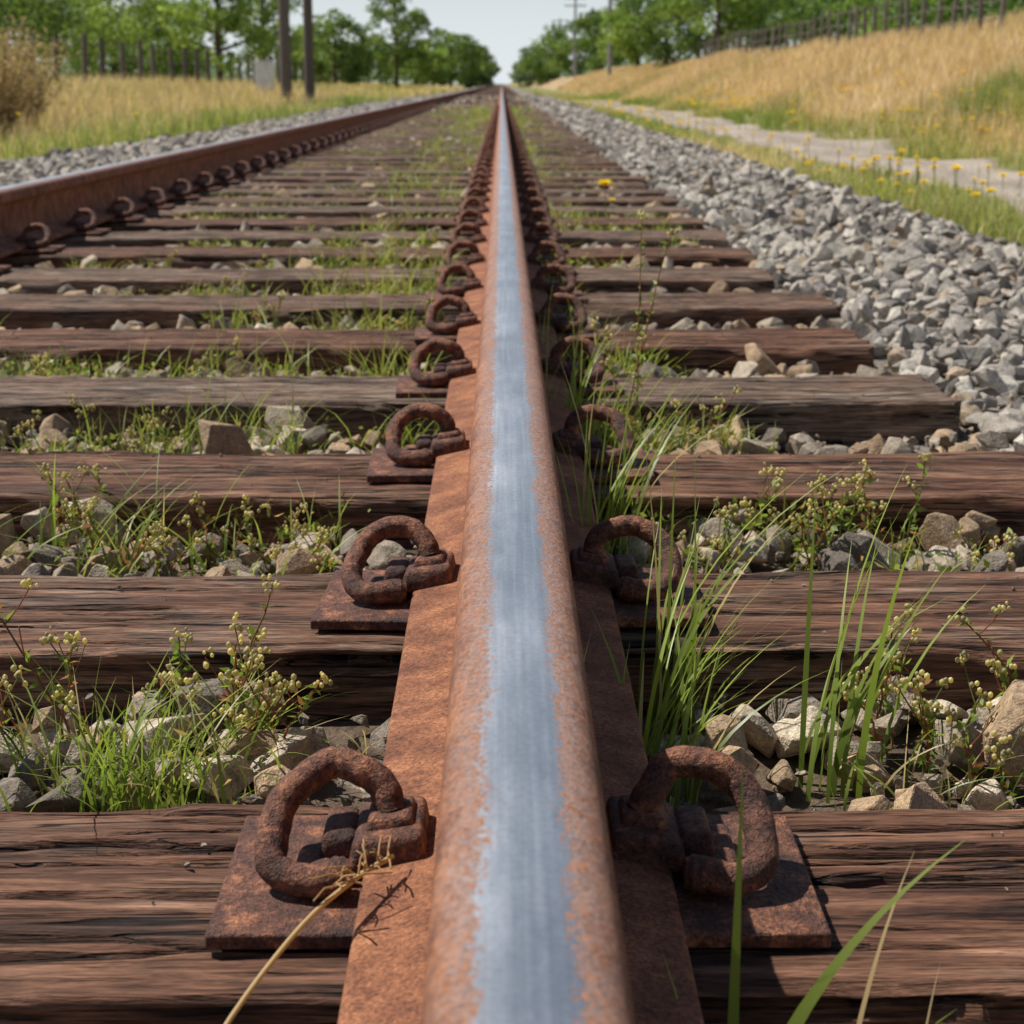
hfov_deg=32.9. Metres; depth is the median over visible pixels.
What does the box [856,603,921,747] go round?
wildflower weed
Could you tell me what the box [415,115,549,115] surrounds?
railway sleeper
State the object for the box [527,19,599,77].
leafy bush
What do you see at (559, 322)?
rail fastening clip
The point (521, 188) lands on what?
rail fastening clip
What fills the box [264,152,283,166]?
rail fastening clip
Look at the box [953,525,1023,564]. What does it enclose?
wildflower weed
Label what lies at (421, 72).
leafy bush
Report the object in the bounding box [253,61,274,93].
utility cabinet
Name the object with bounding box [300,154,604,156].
railway sleeper
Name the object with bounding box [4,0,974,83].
sky
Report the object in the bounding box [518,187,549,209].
rail fastening clip
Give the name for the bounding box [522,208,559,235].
rail fastening clip
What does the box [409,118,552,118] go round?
railway sleeper
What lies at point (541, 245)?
rail fastening clip
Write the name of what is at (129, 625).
railway sleeper
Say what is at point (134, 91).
dry grass
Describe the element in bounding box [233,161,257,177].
rail fastening clip
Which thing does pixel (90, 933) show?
railway sleeper
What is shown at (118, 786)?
grass tuft
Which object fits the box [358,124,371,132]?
rail fastening clip
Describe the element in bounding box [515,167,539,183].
rail fastening clip
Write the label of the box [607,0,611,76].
utility pole
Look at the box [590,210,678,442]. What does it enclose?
wildflower weed
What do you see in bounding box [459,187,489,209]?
rail fastening clip
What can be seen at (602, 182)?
dandelion
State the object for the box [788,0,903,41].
deciduous tree
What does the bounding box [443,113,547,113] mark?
railway sleeper
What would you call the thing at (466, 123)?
railway sleeper
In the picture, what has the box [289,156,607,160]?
railway sleeper
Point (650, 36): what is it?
leafy bush
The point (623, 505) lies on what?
grass tuft
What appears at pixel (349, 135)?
rail fastening clip
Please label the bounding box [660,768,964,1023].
grass tuft
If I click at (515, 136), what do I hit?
rail fastening clip
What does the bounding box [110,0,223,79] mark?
leafy bush
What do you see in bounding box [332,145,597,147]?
railway sleeper
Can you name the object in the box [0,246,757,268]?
railway sleeper
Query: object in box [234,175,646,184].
railway sleeper
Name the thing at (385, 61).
leafy bush
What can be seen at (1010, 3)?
leafy bush
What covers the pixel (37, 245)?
rail fastening clip
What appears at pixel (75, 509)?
wildflower weed
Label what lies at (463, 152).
railway sleeper
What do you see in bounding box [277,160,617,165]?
railway sleeper
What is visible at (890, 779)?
grass tuft
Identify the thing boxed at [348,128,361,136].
rail fastening clip
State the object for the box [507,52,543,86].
leafy bush
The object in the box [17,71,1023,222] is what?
yellow wildflowers
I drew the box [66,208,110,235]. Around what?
rail fastening clip
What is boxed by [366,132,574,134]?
railway sleeper
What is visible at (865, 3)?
leafy bush
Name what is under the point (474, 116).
railway sleeper
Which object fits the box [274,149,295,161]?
rail fastening clip
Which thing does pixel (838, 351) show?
railway sleeper
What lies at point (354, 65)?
leafy bush
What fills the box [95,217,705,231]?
railway sleeper
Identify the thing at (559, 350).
rail fastening clip
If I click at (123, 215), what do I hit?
rail fastening clip
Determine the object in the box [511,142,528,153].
rail fastening clip
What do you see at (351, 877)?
dry grass stalk
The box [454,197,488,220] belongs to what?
rail fastening clip
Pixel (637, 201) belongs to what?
railway sleeper
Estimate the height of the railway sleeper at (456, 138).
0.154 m
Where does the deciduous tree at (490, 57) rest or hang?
on the ground at (330, 792)
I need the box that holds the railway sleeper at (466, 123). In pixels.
[393,123,563,124]
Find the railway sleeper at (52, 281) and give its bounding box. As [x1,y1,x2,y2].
[0,267,774,295]
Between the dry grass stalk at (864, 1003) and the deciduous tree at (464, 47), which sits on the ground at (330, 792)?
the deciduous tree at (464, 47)
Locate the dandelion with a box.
[595,179,615,215]
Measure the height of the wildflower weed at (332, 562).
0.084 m
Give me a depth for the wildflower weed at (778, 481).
2.00 m
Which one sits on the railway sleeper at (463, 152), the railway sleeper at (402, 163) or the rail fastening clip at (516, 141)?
the rail fastening clip at (516, 141)
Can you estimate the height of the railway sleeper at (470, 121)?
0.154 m
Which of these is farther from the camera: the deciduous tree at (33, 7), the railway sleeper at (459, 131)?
the deciduous tree at (33, 7)
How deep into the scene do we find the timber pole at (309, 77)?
45.30 m
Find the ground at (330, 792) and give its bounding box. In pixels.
[0,38,1023,812]
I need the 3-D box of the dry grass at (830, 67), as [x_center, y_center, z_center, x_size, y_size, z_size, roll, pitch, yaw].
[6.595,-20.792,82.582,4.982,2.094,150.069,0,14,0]
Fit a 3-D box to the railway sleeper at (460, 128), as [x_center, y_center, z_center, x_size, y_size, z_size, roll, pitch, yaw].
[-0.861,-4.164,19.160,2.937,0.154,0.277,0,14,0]
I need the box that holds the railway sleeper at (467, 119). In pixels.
[406,119,554,119]
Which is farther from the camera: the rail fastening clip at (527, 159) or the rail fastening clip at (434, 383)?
the rail fastening clip at (527, 159)
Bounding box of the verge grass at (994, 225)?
[534,92,1023,247]
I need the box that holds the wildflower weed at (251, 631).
[166,573,283,732]
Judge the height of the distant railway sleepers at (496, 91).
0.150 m
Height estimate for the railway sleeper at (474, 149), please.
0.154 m
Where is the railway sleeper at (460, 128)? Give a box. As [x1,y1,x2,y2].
[380,128,565,128]
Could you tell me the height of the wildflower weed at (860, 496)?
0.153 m
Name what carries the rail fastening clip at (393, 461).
on the railway sleeper at (959, 485)
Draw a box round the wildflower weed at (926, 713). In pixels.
[838,650,992,775]
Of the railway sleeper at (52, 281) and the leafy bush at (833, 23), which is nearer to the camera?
the railway sleeper at (52, 281)
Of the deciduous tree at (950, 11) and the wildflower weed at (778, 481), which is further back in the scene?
the deciduous tree at (950, 11)
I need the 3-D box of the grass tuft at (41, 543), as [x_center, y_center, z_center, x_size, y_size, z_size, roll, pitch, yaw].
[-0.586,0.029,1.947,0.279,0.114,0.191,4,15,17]
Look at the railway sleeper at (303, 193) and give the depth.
7.97 m
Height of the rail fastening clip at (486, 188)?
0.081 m
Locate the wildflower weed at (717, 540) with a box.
[651,508,729,572]
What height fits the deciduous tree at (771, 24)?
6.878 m
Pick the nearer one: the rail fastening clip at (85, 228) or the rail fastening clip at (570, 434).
the rail fastening clip at (570, 434)
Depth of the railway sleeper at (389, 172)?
9.72 m
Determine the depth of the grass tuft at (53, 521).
2.01 m
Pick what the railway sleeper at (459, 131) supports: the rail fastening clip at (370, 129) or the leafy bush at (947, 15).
the rail fastening clip at (370, 129)
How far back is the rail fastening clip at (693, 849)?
1.05 m
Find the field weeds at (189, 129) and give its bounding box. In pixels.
[0,90,391,160]
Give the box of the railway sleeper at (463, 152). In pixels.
[310,151,598,153]
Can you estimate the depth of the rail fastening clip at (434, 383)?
2.79 m
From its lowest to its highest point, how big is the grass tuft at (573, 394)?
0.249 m
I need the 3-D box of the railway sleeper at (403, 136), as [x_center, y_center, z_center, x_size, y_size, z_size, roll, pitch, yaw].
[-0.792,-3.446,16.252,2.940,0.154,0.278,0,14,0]
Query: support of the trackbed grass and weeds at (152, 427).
on the ground at (330, 792)
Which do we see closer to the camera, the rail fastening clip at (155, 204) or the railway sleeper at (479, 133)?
the rail fastening clip at (155, 204)
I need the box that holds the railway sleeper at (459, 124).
[386,124,559,125]
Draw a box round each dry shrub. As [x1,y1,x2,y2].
[0,7,59,140]
[0,29,15,73]
[0,35,80,130]
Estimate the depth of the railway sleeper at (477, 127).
19.61 m
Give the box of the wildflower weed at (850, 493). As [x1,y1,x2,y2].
[788,468,868,571]
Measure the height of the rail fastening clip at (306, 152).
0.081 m
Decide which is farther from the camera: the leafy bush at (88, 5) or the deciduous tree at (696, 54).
the deciduous tree at (696, 54)
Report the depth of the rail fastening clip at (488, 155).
10.38 m
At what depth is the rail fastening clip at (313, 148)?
12.69 m
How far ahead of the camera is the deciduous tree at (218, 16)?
76.71 m
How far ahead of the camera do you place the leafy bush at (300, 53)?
133.57 m
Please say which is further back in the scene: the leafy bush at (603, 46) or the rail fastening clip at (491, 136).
the leafy bush at (603, 46)
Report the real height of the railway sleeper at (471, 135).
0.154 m
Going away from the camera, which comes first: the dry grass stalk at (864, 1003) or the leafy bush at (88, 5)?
the dry grass stalk at (864, 1003)
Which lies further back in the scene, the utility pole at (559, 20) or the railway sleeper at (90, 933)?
the utility pole at (559, 20)
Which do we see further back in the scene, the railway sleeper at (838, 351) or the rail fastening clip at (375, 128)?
the rail fastening clip at (375, 128)
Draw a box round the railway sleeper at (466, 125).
[387,125,562,126]
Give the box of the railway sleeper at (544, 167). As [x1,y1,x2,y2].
[264,165,621,170]
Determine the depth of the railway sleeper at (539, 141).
14.95 m
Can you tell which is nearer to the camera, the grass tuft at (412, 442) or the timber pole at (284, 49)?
the grass tuft at (412, 442)
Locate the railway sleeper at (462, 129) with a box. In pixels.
[376,129,572,130]
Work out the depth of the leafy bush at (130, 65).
88.43 m
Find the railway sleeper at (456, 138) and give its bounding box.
[351,138,581,139]
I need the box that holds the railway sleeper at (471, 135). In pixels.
[362,134,577,135]
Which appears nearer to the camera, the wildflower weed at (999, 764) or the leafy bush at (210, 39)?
the wildflower weed at (999, 764)
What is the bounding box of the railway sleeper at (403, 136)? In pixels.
[354,135,583,137]
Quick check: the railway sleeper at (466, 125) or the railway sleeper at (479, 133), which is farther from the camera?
the railway sleeper at (466, 125)
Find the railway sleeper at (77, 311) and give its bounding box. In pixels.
[0,292,840,329]
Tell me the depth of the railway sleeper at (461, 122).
21.95 m
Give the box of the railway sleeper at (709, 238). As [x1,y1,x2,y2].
[48,229,728,247]
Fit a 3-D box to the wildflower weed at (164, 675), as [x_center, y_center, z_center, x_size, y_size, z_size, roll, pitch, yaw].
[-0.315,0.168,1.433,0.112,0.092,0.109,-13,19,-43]
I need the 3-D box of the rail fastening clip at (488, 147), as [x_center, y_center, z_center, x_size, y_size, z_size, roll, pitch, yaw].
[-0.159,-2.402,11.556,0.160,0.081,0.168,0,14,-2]
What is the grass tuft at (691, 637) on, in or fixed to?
on the ground at (330, 792)
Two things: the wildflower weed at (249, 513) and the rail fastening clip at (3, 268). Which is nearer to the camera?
the wildflower weed at (249, 513)
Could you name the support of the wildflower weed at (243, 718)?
on the ground at (330, 792)
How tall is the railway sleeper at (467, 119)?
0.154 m
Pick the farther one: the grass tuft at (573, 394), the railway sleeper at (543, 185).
the railway sleeper at (543, 185)
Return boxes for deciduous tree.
[0,0,104,73]
[2,0,75,69]
[27,0,135,78]
[157,0,277,82]
[212,0,302,69]
[365,0,444,87]
[426,27,488,86]
[453,44,496,87]
[469,52,501,86]
[645,0,725,61]
[721,1,817,46]
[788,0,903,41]
[911,3,992,25]
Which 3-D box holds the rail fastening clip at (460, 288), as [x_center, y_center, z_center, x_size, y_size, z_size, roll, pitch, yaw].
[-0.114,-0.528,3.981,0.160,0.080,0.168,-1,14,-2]
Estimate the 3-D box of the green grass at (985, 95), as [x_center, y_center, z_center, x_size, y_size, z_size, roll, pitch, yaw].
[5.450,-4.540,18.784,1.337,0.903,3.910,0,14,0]
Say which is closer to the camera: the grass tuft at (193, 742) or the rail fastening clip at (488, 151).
the grass tuft at (193, 742)
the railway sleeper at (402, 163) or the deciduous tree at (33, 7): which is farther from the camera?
the deciduous tree at (33, 7)
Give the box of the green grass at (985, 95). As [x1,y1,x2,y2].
[930,57,1023,131]
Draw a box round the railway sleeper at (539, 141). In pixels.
[346,140,582,142]
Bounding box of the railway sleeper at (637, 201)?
[165,196,679,206]
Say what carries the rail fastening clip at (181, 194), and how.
on the railway sleeper at (637, 201)
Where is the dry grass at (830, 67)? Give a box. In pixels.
[556,7,1023,149]
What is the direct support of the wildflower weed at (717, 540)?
on the ground at (330, 792)
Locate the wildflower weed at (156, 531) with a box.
[80,496,201,576]
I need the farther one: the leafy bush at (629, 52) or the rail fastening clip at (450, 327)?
the leafy bush at (629, 52)
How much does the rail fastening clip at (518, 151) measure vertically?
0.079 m
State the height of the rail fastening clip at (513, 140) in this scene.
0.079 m
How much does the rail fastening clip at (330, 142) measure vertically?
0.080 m
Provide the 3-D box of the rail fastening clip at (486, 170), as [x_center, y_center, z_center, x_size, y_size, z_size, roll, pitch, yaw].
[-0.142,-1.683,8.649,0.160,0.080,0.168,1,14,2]
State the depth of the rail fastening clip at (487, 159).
9.80 m
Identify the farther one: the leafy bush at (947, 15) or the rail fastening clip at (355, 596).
the leafy bush at (947, 15)
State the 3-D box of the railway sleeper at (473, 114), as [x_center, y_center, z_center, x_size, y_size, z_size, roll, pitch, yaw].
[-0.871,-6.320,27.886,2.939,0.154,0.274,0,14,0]
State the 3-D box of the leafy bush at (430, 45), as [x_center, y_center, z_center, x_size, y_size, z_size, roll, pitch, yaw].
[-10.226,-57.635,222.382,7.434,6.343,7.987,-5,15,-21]
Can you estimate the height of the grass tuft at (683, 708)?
0.183 m
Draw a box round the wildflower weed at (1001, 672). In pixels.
[948,601,1023,698]
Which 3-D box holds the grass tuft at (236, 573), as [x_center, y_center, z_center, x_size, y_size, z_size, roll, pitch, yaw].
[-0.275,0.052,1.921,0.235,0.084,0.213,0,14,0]
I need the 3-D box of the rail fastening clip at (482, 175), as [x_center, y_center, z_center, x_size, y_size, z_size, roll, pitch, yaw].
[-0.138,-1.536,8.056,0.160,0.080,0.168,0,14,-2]
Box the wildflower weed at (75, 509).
[38,462,118,548]
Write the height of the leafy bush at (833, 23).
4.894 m
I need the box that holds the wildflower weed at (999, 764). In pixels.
[951,690,1023,809]
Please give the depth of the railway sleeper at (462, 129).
18.54 m
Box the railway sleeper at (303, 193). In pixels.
[190,188,667,197]
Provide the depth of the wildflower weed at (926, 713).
1.39 m
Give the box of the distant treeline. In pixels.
[18,53,657,82]
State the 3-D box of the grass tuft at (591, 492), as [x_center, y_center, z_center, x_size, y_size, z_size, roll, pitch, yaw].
[0.124,-0.033,1.908,0.160,0.256,0.164,0,14,0]
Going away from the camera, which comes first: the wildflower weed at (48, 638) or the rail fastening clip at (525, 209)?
the wildflower weed at (48, 638)
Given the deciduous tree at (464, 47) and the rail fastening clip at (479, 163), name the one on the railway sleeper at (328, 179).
the rail fastening clip at (479, 163)
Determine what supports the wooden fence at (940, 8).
on the ground at (330, 792)
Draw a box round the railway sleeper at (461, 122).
[396,122,559,122]
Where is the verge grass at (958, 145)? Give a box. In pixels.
[589,87,1023,167]
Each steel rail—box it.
[0,84,497,257]
[337,84,703,1023]
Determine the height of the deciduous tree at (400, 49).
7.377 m
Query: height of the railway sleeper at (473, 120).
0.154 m
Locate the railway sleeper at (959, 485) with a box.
[0,451,1023,550]
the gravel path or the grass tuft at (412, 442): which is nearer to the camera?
the grass tuft at (412, 442)
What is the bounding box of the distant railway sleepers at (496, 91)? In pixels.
[447,87,528,103]
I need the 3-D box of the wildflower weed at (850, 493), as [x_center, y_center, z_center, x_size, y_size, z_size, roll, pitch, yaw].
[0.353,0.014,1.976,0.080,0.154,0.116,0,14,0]
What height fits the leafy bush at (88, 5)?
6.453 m
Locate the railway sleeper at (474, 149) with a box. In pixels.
[319,148,599,152]
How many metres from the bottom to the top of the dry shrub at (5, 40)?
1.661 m
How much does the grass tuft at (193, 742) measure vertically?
0.104 m
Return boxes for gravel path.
[576,100,1023,219]
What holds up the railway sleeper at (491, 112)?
on the ground at (330, 792)
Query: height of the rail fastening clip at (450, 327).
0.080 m
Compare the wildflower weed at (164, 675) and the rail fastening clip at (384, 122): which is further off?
the rail fastening clip at (384, 122)
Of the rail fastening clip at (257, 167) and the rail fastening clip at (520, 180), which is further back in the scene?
the rail fastening clip at (257, 167)
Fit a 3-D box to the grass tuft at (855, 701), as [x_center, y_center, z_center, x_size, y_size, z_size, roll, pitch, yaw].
[0.323,0.089,1.421,0.116,0.253,0.226,9,16,32]
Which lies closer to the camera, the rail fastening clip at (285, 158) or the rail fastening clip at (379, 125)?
the rail fastening clip at (285, 158)
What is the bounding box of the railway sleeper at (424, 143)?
[333,142,592,144]
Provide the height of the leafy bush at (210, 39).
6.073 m
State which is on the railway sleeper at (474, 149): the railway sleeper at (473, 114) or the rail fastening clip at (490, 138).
the rail fastening clip at (490, 138)
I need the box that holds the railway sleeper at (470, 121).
[399,121,557,121]
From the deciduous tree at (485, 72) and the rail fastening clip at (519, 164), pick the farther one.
the deciduous tree at (485, 72)
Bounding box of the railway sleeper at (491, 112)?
[430,112,542,112]
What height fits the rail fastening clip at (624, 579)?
0.079 m
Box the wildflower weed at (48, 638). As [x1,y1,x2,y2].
[0,578,87,786]
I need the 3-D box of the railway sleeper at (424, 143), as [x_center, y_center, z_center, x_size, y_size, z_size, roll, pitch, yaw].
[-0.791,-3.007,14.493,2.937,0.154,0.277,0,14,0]
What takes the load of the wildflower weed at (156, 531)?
on the ground at (330, 792)
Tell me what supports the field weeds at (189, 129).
on the ground at (330, 792)
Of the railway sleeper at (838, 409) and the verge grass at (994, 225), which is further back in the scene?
the verge grass at (994, 225)
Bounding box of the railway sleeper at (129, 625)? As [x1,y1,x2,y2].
[0,570,1023,720]
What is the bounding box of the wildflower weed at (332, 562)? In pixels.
[268,520,338,573]
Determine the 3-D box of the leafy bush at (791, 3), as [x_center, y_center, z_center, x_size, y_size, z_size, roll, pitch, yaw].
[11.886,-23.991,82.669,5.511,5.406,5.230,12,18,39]
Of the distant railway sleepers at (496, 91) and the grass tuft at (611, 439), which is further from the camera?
the distant railway sleepers at (496, 91)
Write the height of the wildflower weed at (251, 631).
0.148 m
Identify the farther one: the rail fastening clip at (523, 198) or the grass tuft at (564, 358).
the rail fastening clip at (523, 198)
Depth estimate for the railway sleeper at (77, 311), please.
3.87 m
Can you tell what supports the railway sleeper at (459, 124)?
on the ground at (330, 792)
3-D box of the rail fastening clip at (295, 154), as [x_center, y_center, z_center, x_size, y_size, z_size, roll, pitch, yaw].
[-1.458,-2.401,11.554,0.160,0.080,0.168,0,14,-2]
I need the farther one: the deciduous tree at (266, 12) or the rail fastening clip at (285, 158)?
the deciduous tree at (266, 12)
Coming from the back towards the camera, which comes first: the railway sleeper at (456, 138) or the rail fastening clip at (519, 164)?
the railway sleeper at (456, 138)
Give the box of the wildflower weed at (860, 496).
[807,453,935,564]
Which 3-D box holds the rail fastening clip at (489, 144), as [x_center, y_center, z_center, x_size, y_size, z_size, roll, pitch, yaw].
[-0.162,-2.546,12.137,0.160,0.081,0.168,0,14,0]
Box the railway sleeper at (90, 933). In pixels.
[0,804,1023,1023]
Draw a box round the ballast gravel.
[0,94,1023,903]
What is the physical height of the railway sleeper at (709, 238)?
0.154 m
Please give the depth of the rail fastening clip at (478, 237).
5.14 m
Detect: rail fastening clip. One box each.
[0,265,11,272]
[14,223,66,253]
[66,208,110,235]
[106,197,145,221]
[140,188,174,209]
[168,179,200,199]
[192,172,222,190]
[205,747,429,949]
[213,167,240,183]
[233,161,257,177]
[249,156,271,171]
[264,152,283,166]
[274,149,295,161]
[286,145,305,157]
[296,142,315,154]
[306,140,323,150]
[310,515,455,630]
[314,137,331,147]
[322,135,338,145]
[330,133,345,142]
[336,131,350,140]
[342,129,356,138]
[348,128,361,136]
[354,126,366,134]
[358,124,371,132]
[363,123,375,130]
[367,403,465,482]
[368,122,379,129]
[372,121,382,127]
[380,119,389,125]
[395,337,473,397]
[414,295,477,343]
[427,263,481,303]
[435,240,484,274]
[444,222,485,252]
[450,209,487,235]
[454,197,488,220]
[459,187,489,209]
[461,179,490,199]
[465,172,491,188]
[466,166,492,183]
[469,161,492,176]
[471,156,493,171]
[473,152,493,166]
[474,149,494,161]
[476,145,494,157]
[477,142,494,154]
[478,140,494,150]
[479,137,495,147]
[481,135,495,144]
[510,135,525,145]
[510,137,525,146]
[511,139,526,149]
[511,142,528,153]
[512,145,526,153]
[512,149,531,161]
[513,152,532,165]
[513,156,535,171]
[514,161,537,176]
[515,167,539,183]
[516,172,542,190]
[517,179,545,199]
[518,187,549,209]
[520,197,553,221]
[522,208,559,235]
[524,222,565,252]
[527,241,574,274]
[530,263,586,302]
[535,293,601,341]
[541,336,622,395]
[552,404,654,482]
[569,515,710,627]
[605,745,831,947]
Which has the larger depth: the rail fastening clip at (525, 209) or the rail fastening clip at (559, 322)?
the rail fastening clip at (525, 209)
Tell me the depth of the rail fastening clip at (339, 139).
14.44 m
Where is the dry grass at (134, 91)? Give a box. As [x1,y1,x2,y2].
[0,69,382,152]
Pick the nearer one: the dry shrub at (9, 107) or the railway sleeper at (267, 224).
the railway sleeper at (267, 224)
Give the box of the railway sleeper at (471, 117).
[412,116,553,117]
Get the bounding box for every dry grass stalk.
[224,835,394,1023]
[857,853,939,1023]
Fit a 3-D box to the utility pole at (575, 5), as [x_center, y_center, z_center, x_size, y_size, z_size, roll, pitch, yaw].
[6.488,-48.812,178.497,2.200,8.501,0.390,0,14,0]
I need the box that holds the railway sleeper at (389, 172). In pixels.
[249,169,630,175]
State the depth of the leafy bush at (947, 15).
66.75 m
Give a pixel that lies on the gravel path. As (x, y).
(966, 174)
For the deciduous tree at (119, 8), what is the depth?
109.66 m
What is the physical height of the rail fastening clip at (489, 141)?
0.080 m
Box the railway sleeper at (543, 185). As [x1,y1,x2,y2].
[212,182,647,189]
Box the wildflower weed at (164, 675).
[44,663,202,754]
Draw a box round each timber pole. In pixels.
[278,0,291,104]
[303,0,314,101]
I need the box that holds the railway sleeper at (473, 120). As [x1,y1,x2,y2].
[402,120,555,120]
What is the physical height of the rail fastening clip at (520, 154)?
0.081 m
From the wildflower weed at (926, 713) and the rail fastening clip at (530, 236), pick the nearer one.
the wildflower weed at (926, 713)
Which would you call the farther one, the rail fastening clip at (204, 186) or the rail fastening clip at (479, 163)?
the rail fastening clip at (479, 163)
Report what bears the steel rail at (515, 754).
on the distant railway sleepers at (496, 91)
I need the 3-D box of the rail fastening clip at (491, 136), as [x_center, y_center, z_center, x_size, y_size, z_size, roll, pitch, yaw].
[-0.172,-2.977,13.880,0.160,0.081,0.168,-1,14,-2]
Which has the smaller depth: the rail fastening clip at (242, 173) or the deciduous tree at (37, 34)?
the rail fastening clip at (242, 173)
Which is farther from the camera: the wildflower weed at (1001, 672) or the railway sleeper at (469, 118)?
the railway sleeper at (469, 118)
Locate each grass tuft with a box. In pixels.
[0,475,130,565]
[0,640,276,812]
[0,642,277,794]
[7,433,244,574]
[32,659,345,808]
[151,654,343,746]
[157,511,363,576]
[337,722,389,754]
[401,424,434,447]
[537,277,613,370]
[545,300,623,433]
[552,360,694,553]
[579,318,739,446]
[584,562,827,808]
[585,363,724,554]
[638,438,852,737]
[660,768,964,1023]
[796,703,1023,810]
[798,467,985,803]
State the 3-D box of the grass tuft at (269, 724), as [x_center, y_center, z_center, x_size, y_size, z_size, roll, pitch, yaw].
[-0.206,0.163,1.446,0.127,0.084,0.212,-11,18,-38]
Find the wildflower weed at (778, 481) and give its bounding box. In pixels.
[713,462,785,572]
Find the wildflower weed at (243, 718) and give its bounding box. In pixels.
[212,646,332,739]
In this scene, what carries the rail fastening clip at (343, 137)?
on the railway sleeper at (539, 141)
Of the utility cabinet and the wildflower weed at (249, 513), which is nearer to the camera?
the wildflower weed at (249, 513)
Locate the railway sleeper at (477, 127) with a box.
[383,127,568,128]
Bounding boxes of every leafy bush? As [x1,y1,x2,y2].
[0,0,146,70]
[35,0,205,79]
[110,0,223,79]
[144,0,227,80]
[271,18,338,80]
[291,8,377,85]
[333,23,398,85]
[381,42,450,85]
[411,37,459,86]
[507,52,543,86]
[515,37,571,85]
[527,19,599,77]
[552,6,627,71]
[595,8,640,66]
[596,1,675,66]
[613,0,723,68]
[656,0,781,53]
[704,0,831,49]
[769,0,880,45]
[822,0,960,38]
[869,0,1023,31]
[950,0,1023,23]
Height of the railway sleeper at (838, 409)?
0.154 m
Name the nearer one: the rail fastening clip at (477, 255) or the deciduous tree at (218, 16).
the rail fastening clip at (477, 255)
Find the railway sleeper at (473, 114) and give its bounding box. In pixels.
[419,114,548,114]
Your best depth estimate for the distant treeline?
466.95 m
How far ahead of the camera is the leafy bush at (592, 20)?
173.34 m
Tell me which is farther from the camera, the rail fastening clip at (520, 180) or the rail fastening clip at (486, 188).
the rail fastening clip at (520, 180)
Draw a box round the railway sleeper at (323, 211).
[132,206,690,218]
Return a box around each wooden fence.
[0,29,345,86]
[698,0,1006,58]
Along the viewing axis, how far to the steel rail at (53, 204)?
6.97 m
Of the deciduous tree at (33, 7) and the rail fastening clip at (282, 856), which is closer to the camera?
the rail fastening clip at (282, 856)
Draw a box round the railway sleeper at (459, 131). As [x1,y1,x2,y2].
[367,131,570,131]
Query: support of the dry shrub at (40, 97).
on the ground at (330, 792)
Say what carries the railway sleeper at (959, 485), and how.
on the ballast gravel
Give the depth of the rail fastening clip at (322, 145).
13.28 m
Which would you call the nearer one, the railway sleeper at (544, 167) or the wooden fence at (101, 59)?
the railway sleeper at (544, 167)
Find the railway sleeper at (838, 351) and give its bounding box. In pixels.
[0,328,873,377]
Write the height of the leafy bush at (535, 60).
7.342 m
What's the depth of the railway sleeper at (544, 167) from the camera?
10.29 m
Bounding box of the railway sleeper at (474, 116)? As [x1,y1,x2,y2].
[413,116,552,116]
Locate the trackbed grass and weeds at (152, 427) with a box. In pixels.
[0,105,1011,812]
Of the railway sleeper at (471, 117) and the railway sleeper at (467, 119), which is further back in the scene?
the railway sleeper at (471, 117)
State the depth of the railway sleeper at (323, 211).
6.80 m
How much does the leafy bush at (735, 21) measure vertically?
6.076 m
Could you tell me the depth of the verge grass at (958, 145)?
22.97 m
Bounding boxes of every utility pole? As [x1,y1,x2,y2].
[552,18,567,75]
[565,0,585,78]
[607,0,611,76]
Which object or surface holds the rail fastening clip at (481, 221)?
on the railway sleeper at (709, 238)
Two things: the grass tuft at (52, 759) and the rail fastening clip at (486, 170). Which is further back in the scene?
the rail fastening clip at (486, 170)
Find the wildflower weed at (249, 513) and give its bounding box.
[177,491,307,574]
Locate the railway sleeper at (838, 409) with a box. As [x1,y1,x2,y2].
[0,374,961,447]
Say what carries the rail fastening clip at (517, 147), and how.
on the railway sleeper at (357, 158)
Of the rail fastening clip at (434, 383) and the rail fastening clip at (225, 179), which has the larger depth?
the rail fastening clip at (225, 179)
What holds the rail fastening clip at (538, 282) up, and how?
on the railway sleeper at (77, 311)
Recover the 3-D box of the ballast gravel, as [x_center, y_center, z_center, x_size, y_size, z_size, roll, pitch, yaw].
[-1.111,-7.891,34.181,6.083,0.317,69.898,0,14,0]
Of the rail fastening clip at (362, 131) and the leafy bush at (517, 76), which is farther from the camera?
the leafy bush at (517, 76)

